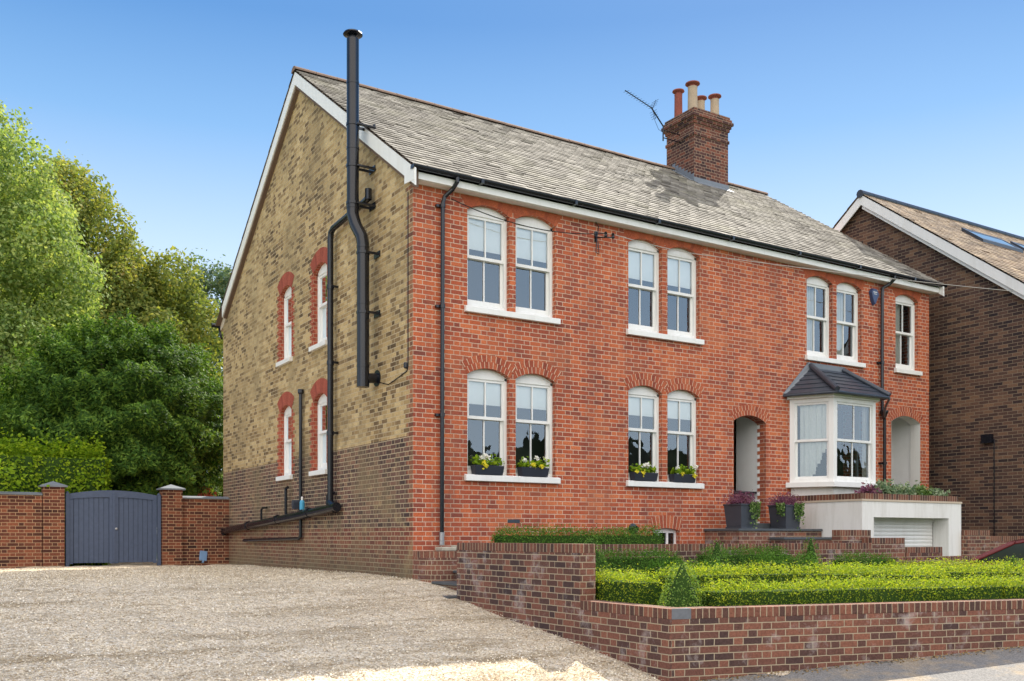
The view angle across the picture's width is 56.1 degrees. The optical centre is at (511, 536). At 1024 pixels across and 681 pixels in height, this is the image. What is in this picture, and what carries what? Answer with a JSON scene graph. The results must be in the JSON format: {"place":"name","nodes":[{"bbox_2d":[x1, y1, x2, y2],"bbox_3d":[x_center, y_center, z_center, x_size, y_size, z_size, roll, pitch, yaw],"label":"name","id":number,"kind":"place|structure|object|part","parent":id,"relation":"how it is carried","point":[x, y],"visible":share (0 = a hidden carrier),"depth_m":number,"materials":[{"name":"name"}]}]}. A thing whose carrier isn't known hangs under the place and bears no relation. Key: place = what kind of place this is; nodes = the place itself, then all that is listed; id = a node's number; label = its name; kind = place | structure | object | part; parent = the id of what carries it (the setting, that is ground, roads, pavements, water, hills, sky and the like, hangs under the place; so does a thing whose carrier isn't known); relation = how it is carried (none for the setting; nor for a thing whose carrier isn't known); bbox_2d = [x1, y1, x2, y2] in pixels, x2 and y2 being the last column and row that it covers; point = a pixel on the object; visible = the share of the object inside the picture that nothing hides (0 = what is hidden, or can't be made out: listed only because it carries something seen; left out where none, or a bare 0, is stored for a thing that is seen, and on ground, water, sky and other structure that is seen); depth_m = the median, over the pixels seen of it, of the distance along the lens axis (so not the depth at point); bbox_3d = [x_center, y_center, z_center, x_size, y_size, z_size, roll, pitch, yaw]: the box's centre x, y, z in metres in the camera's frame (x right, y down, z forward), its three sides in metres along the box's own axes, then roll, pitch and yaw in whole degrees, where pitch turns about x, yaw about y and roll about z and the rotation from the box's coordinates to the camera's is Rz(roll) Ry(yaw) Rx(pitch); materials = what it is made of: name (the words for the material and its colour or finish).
{"place":"outdoors","nodes":[
{"label":"outdoors","id":0,"kind":"place"},
{"bbox_2d":[0,562,790,680],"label":"driveway","id":1,"kind":"structure","parent":0,"point":[10,632],"depth_m":10.54,"materials":[{"name":"beige gravel"}]},
{"bbox_2d":[199,551,206,562],"bbox_3d":[-7.540,0.509,23.431,0.180,0.290,0.080,9,-15,-32],"label":"floodlight","id":2,"kind":"object","parent":1,"relation":"on","point":[202,556],"visible":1,"depth_m":23.40,"materials":[{"name":"blue plastic"}]},
{"bbox_2d":[0,0,1023,469],"label":"sky","id":3,"kind":"structure","parent":0,"point":[178,104],"materials":[{"name":"blue"}]},
{"bbox_2d":[698,646,1023,680],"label":"pavement","id":4,"kind":"structure","parent":0,"point":[999,665],"depth_m":10.09,"materials":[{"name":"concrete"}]},
{"bbox_2d":[689,646,1022,680],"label":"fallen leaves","id":5,"kind":"object","parent":4,"relation":"on","point":[856,664],"visible":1,"depth_m":10.30,"materials":[{"name":"brown plant"}]},
{"bbox_2d":[940,538,1023,565],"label":"parked car","id":6,"kind":"object","parent":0,"point":[1015,548],"visible":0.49,"depth_m":16.27,"materials":[{"name":"red paint"}]},
{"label":"window","id":7,"kind":"part","parent":6,"relation":"part of","materials":[{"name":"glass"}]},
{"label":"garden soil","id":8,"kind":"structure","parent":0,"visible":0},
{"bbox_2d":[584,534,610,579],"bbox_3d":[1.090,0.397,12.810,0.624,0.853,0.622,0,0,-32],"label":"topiary cone","id":9,"kind":"object","parent":8,"relation":"on","point":[599,564],"visible":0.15,"depth_m":12.74,"materials":[{"name":"green plant"}]},
{"bbox_2d":[596,561,664,605],"bbox_3d":[1.260,0.572,11.084,0.532,0.577,1.201,0,0,-32],"label":"box hedge","id":10,"kind":"object","parent":8,"relation":"on","point":[627,589],"visible":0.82,"depth_m":10.79,"materials":[{"name":"green plant"}]},
{"bbox_2d":[598,546,682,580],"bbox_3d":[1.421,0.413,13.445,2.466,0.639,0.470,0,0,-32],"label":"box hedge","id":11,"kind":"object","parent":8,"relation":"on","point":[636,561],"visible":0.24,"depth_m":13.52,"materials":[{"name":"green plant"}]},
{"bbox_2d":[657,562,708,606],"bbox_3d":[1.848,0.599,10.397,0.676,0.659,0.668,0,0,-32],"label":"topiary cone","id":12,"kind":"object","parent":8,"relation":"on","point":[682,592],"visible":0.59,"depth_m":10.30,"materials":[{"name":"green plant"}]},
{"bbox_2d":[645,550,723,581],"bbox_3d":[2.255,0.509,12.657,1.096,0.643,0.493,0,0,6],"label":"box hedge","id":13,"kind":"object","parent":8,"relation":"on","point":[658,566],"visible":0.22,"depth_m":12.58,"materials":[{"name":"green plant"}]},
{"bbox_2d":[705,538,732,573],"bbox_3d":[2.914,0.430,13.609,0.616,0.797,0.607,0,0,-32],"label":"topiary cone","id":14,"kind":"object","parent":8,"relation":"on","point":[716,552],"visible":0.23,"depth_m":13.56,"materials":[{"name":"green plant"}]},
{"bbox_2d":[696,542,790,573],"bbox_3d":[3.583,0.397,14.797,1.859,0.670,0.492,0,0,-32],"label":"box hedge","id":15,"kind":"object","parent":8,"relation":"on","point":[736,558],"visible":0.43,"depth_m":14.63,"materials":[{"name":"green plant"}]},
{"bbox_2d":[749,550,818,573],"bbox_3d":[3.855,0.484,13.585,0.984,0.652,0.638,0,0,-1],"label":"box hedge","id":16,"kind":"object","parent":8,"relation":"on","point":[781,559],"visible":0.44,"depth_m":13.46,"materials":[{"name":"green plant"}]},
{"bbox_2d":[653,557,949,600],"bbox_3d":[3.532,0.560,12.070,3.729,0.625,1.191,0,0,-2],"label":"box hedge","id":17,"kind":"object","parent":8,"relation":"on","point":[773,576],"visible":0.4,"depth_m":12.09,"materials":[{"name":"green plant"}]},
{"bbox_2d":[801,535,822,572],"bbox_3d":[4.713,0.377,15.108,0.517,0.799,0.516,0,0,-32],"label":"topiary cone","id":18,"kind":"object","parent":8,"relation":"on","point":[810,547],"visible":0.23,"depth_m":15.07,"materials":[{"name":"green plant"}]},
{"bbox_2d":[696,568,1023,606],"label":"box hedge","id":19,"kind":"object","parent":8,"relation":"on","point":[977,589],"visible":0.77,"depth_m":10.80,"materials":[{"name":"green plant"}]},
{"bbox_2d":[828,545,896,571],"bbox_3d":[5.405,0.466,14.797,1.084,0.654,0.503,0,0,-18],"label":"box hedge","id":20,"kind":"object","parent":8,"relation":"on","point":[860,559],"visible":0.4,"depth_m":14.71,"materials":[{"name":"green plant"}]},
{"bbox_2d":[817,557,1023,585],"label":"box hedge","id":21,"kind":"object","parent":8,"relation":"on","point":[1020,573],"visible":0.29,"depth_m":13.39,"materials":[{"name":"green plant"}]},
{"bbox_2d":[883,554,1023,571],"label":"box hedge","id":22,"kind":"object","parent":8,"relation":"on","point":[953,561],"visible":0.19,"depth_m":14.78,"materials":[{"name":"green plant"}]},
{"bbox_2d":[999,555,1022,571],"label":"topiary cone","id":23,"kind":"object","parent":8,"relation":"on","point":[1013,561],"visible":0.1,"depth_m":14.46,"materials":[{"name":"green plant"}]},
{"bbox_3d":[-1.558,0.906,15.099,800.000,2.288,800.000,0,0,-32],"label":"ground","id":24,"kind":"structure","parent":0,"visible":0},
{"bbox_2d":[0,481,67,567],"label":"gate wall","id":25,"kind":"structure","parent":24,"relation":"on","point":[32,529],"depth_m":21.52,"materials":[{"name":"brick"}]},
{"bbox_2d":[0,458,49,488],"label":"overhanging branch","id":26,"kind":"object","parent":25,"relation":"on","point":[18,482],"visible":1,"depth_m":21.06,"materials":[{"name":"green plant"}]},
{"bbox_2d":[0,418,113,565],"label":"laurel hedge","id":27,"kind":"object","parent":24,"relation":"on","point":[84,471],"visible":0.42,"depth_m":22.46,"materials":[{"name":"green plant"}]},
{"bbox_2d":[0,100,118,435],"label":"broadleaf tree","id":28,"kind":"object","parent":24,"relation":"on","point":[23,252],"visible":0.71,"depth_m":29.76,"materials":[{"name":"green plant"}]},
{"bbox_2d":[0,151,174,331],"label":"broadleaf tree","id":29,"kind":"object","parent":24,"relation":"on","point":[91,209],"visible":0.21,"depth_m":41.96,"materials":[{"name":"green plant"}]},
{"bbox_2d":[0,307,222,496],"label":"yew tree","id":30,"kind":"object","parent":24,"relation":"on","point":[138,399],"visible":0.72,"depth_m":24.62,"materials":[{"name":"green plant"}]},
{"bbox_2d":[78,240,222,403],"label":"broadleaf tree","id":31,"kind":"object","parent":24,"relation":"on","point":[184,299],"visible":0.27,"depth_m":44.09,"materials":[{"name":"green plant"}]},
{"bbox_2d":[156,484,228,565],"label":"gate wall","id":32,"kind":"structure","parent":24,"relation":"on","point":[192,527],"depth_m":23.36,"materials":[{"name":"brick"}]},
{"bbox_2d":[65,490,160,566],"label":"double gate","id":33,"kind":"structure","parent":32,"relation":"attached to","point":[109,526],"depth_m":22.46,"materials":[{"name":"blue paint"}]},
{"bbox_2d":[159,248,231,468],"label":"broadleaf tree","id":34,"kind":"object","parent":24,"relation":"on","point":[218,285],"visible":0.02,"depth_m":55.67,"materials":[{"name":"green plant"}]},
{"bbox_2d":[197,487,216,495],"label":"red shrub","id":35,"kind":"object","parent":24,"relation":"on","point":[208,493],"visible":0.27,"depth_m":25.57,"materials":[{"name":"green plant"}]},
{"bbox_2d":[413,545,456,582],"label":"curved wall","id":36,"kind":"structure","parent":24,"relation":"on","point":[439,564],"depth_m":14.84,"materials":[{"name":"brick"}]},
{"bbox_2d":[431,570,456,598],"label":"side steps","id":37,"kind":"structure","parent":24,"relation":"on","point":[451,585],"depth_m":14.28,"materials":[{"name":"concrete"}]},
{"bbox_2d":[457,542,595,643],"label":"garden wall","id":38,"kind":"structure","parent":24,"relation":"on","point":[547,587],"depth_m":11.82,"materials":[{"name":"brick"}]},
{"bbox_2d":[211,29,946,578],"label":"semi detached house","id":39,"kind":"structure","parent":24,"relation":"on","point":[593,367],"depth_m":18.14,"materials":[{"name":"red brick"},{"name":"slate"},{"name":"white painted timber"}]},
{"bbox_2d":[284,287,290,358],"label":"window","id":40,"kind":"structure","parent":39,"relation":"in","point":[287,297],"depth_m":20.53,"materials":[{"name":"white paint"}]},
{"bbox_2d":[284,406,290,474],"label":"window","id":41,"kind":"structure","parent":39,"relation":"in","point":[287,414],"depth_m":20.53,"materials":[{"name":"white paint"}]},
{"bbox_2d":[300,497,304,509],"bbox_3d":[-4.146,-0.650,18.977,0.100,0.260,0.097,0,0,-32],"label":"spray bottle","id":42,"kind":"object","parent":39,"relation":"on","point":[302,504],"visible":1,"depth_m":18.94,"materials":[{"name":"blue plastic"}]},
{"bbox_2d":[318,263,326,342],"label":"window","id":43,"kind":"structure","parent":39,"relation":"in","point":[322,274],"depth_m":18.79,"materials":[{"name":"white paint"}]},
{"bbox_2d":[318,394,326,469],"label":"window","id":44,"kind":"structure","parent":39,"relation":"in","point":[322,402],"depth_m":18.79,"materials":[{"name":"white paint"}]},
{"bbox_2d":[379,192,408,384],"bbox_3d":[-1.995,-3.970,15.741,0.070,2.959,1.251,0,0,-32],"label":"gable cable","id":45,"kind":"object","parent":39,"relation":"attached to","point":[406,364],"visible":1,"depth_m":15.23,"materials":[{"name":"black paint"}]},
{"bbox_2d":[467,207,506,310],"bbox_3d":[-0.463,-4.595,15.960,0.810,1.690,0.120,0,0,-32],"label":"window","id":46,"kind":"structure","parent":39,"relation":"in","point":[485,233],"depth_m":15.99,"materials":[{"name":"white paint"}]},
{"bbox_2d":[467,369,506,474],"bbox_3d":[-0.463,-1.885,15.960,0.810,1.750,0.120,0,0,-32],"label":"window","id":47,"kind":"structure","parent":39,"relation":"in","point":[485,387],"depth_m":15.99,"materials":[{"name":"white paint"}]},
{"bbox_2d":[470,453,504,474],"bbox_3d":[-0.405,-1.189,15.823,0.610,0.361,0.287,0,0,-32],"label":"window box","id":48,"kind":"object","parent":39,"relation":"on","point":[484,467],"visible":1,"depth_m":15.73,"materials":[{"name":"grey plant"}]},
{"bbox_2d":[451,198,604,233],"bbox_3d":[0.339,-5.274,16.101,3.044,0.225,0.016,0,0,-31],"label":"telephone cable","id":49,"kind":"object","parent":39,"relation":"attached to","point":[524,225],"visible":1,"depth_m":16.00,"materials":[{"name":"black rubber"}]},
{"bbox_2d":[517,455,549,476],"bbox_3d":[0.360,-1.194,16.293,0.613,0.373,0.289,0,0,-32],"label":"window box","id":50,"kind":"object","parent":39,"relation":"on","point":[533,470],"visible":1,"depth_m":16.23,"materials":[{"name":"grey plant"}]},
{"bbox_2d":[516,217,551,317],"bbox_3d":[0.326,-4.595,16.453,0.810,1.690,0.120,0,0,-32],"label":"window","id":51,"kind":"structure","parent":39,"relation":"in","point":[532,244],"depth_m":16.49,"materials":[{"name":"white paint"}]},
{"bbox_2d":[516,374,551,476],"bbox_3d":[0.326,-1.885,16.453,0.810,1.750,0.120,0,0,-32],"label":"window","id":52,"kind":"structure","parent":39,"relation":"in","point":[532,391],"depth_m":16.49,"materials":[{"name":"white paint"}]},
{"bbox_2d":[629,461,657,480],"bbox_3d":[2.417,-1.193,17.561,0.599,0.370,0.296,0,0,-32],"label":"window box","id":53,"kind":"object","parent":39,"relation":"on","point":[639,474],"visible":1,"depth_m":17.50,"materials":[{"name":"grey plant"}]},
{"bbox_2d":[628,240,658,332],"bbox_3d":[2.365,-4.595,17.727,0.800,1.690,0.120,0,0,-32],"label":"window","id":54,"kind":"structure","parent":39,"relation":"in","point":[643,259],"depth_m":17.78,"materials":[{"name":"white paint"}]},
{"bbox_2d":[628,386,658,480],"bbox_3d":[2.365,-1.885,17.727,0.800,1.750,0.120,0,0,-32],"label":"window","id":55,"kind":"structure","parent":39,"relation":"in","point":[642,401],"depth_m":17.79,"materials":[{"name":"white paint"}]},
{"bbox_2d":[654,528,675,543],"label":"basement window","id":56,"kind":"structure","parent":39,"relation":"in","point":[665,530],"depth_m":18.02,"materials":[{"name":"white paint"}]},
{"bbox_2d":[667,248,695,338],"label":"window","id":57,"kind":"structure","parent":39,"relation":"in","point":[681,266],"depth_m":18.27,"materials":[{"name":"white paint"}]},
{"bbox_2d":[667,390,695,482],"bbox_3d":[3.154,-1.885,18.220,0.800,1.750,0.120,0,0,-32],"label":"window","id":58,"kind":"structure","parent":39,"relation":"in","point":[681,404],"depth_m":18.27,"materials":[{"name":"white paint"}]},
{"bbox_2d":[668,464,697,482],"bbox_3d":[3.229,-1.181,18.073,0.613,0.345,0.329,0,0,-32],"label":"window box","id":59,"kind":"object","parent":39,"relation":"on","point":[684,476],"visible":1,"depth_m":18.01,"materials":[{"name":"grey plant"}]},
{"bbox_2d":[616,235,1009,290],"bbox_3d":[7.235,-5.380,19.591,12.103,0.152,0.408,0,0,-24],"label":"service cable","id":60,"kind":"object","parent":39,"relation":"attached to","point":[807,268],"visible":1,"depth_m":19.07,"materials":[{"name":"black rubber"}]},
{"bbox_2d":[807,277,828,357],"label":"window","id":61,"kind":"structure","parent":39,"relation":"in","point":[815,282],"depth_m":20.33,"materials":[{"name":"white paint"}]},
{"bbox_2d":[783,362,890,495],"bbox_3d":[7.055,-2.100,19.909,3.087,3.000,1.060,0,0,-32],"label":"bay window","id":62,"kind":"structure","parent":39,"relation":"in","point":[818,389],"depth_m":19.55,"materials":[{"name":"white paint"}]},
{"bbox_2d":[837,283,857,361],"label":"window","id":63,"kind":"structure","parent":39,"relation":"in","point":[842,288],"depth_m":20.83,"materials":[{"name":"white paint"}]},
{"bbox_2d":[896,295,914,370],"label":"window","id":64,"kind":"structure","parent":39,"relation":"in","point":[902,300],"depth_m":21.89,"materials":[{"name":"white paint"}]},
{"bbox_2d":[595,538,904,572],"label":"terrace wall","id":65,"kind":"structure","parent":24,"relation":"on","point":[895,547],"depth_m":15.85,"materials":[{"name":"brick"}]},
{"bbox_2d":[580,599,1023,680],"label":"garden wall","id":66,"kind":"structure","parent":24,"relation":"on","point":[663,643],"depth_m":10.25,"materials":[{"name":"brick"}]},
{"bbox_2d":[832,530,870,542],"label":"brick pier","id":67,"kind":"structure","parent":24,"relation":"on","point":[847,536],"depth_m":16.94,"materials":[{"name":"red brick"}]},
{"bbox_2d":[788,493,961,555],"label":"garage","id":68,"kind":"structure","parent":24,"relation":"on","point":[923,521],"depth_m":18.96,"materials":[{"name":"white paint"}]},
{"bbox_2d":[854,482,882,493],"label":"parapet plant","id":69,"kind":"object","parent":68,"relation":"on","point":[870,489],"visible":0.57,"depth_m":18.45,"materials":[{"name":"purple plant"}]},
{"bbox_2d":[868,477,900,493],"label":"parapet plant","id":70,"kind":"object","parent":68,"relation":"on","point":[885,489],"visible":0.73,"depth_m":18.61,"materials":[{"name":"green plant"}]},
{"bbox_2d":[874,518,933,546],"bbox_3d":[7.664,0.570,19.136,2.340,1.860,0.055,0,0,-32],"label":"roller door","id":71,"kind":"structure","parent":68,"relation":"in","point":[917,532],"depth_m":19.32,"materials":[{"name":"white paint"}]},
{"bbox_2d":[890,481,922,494],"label":"parapet plant","id":72,"kind":"object","parent":68,"relation":"on","point":[905,490],"visible":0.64,"depth_m":18.93,"materials":[{"name":"green plant"}]},
{"bbox_2d":[905,480,931,494],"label":"parapet plant","id":73,"kind":"object","parent":68,"relation":"on","point":[921,489],"visible":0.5,"depth_m":19.19,"materials":[{"name":"green plant"}]},
{"bbox_2d":[925,487,950,495],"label":"parapet plant","id":74,"kind":"object","parent":68,"relation":"on","point":[936,492],"visible":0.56,"depth_m":19.44,"materials":[{"name":"green plant"}]},
{"bbox_2d":[833,190,1023,535],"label":"neighbouring house","id":75,"kind":"structure","parent":24,"relation":"on","point":[976,401],"depth_m":22.25,"materials":[{"name":"brown brick"}]},
{"bbox_2d":[905,547,977,567],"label":"garage wall","id":76,"kind":"structure","parent":24,"relation":"on","point":[918,554],"depth_m":17.63,"materials":[{"name":"brick"}]},
{"bbox_2d":[961,530,1023,555],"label":"boundary wall","id":77,"kind":"structure","parent":24,"relation":"on","point":[975,542],"depth_m":19.79,"materials":[{"name":"brick"}]},
{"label":"path","id":78,"kind":"structure","parent":0,"visible":0},
{"bbox_2d":[491,520,663,543],"bbox_3d":[1.020,0.099,13.964,3.041,0.669,0.444,0,0,-32],"label":"box hedge","id":79,"kind":"object","parent":78,"relation":"on","point":[580,537],"visible":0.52,"depth_m":13.82,"materials":[{"name":"green plant"}]},
{"bbox_2d":[704,523,831,543],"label":"entrance steps","id":80,"kind":"structure","parent":78,"relation":"on","point":[763,533],"depth_m":18.01,"materials":[{"name":"brick"}]},
{"bbox_2d":[718,489,766,528],"bbox_3d":[4.306,-0.483,17.984,0.826,0.830,0.900,0,0,-32],"label":"square planter","id":81,"kind":"object","parent":80,"relation":"on","point":[742,510],"visible":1,"depth_m":17.87,"materials":[{"name":"grey plant"}]},
{"bbox_2d":[766,490,804,530],"bbox_3d":[5.283,-0.505,18.603,0.985,0.852,0.809,0,0,7],"label":"square planter","id":82,"kind":"object","parent":80,"relation":"on","point":[786,512],"visible":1,"depth_m":18.44,"materials":[{"name":"grey plant"}]}
]}

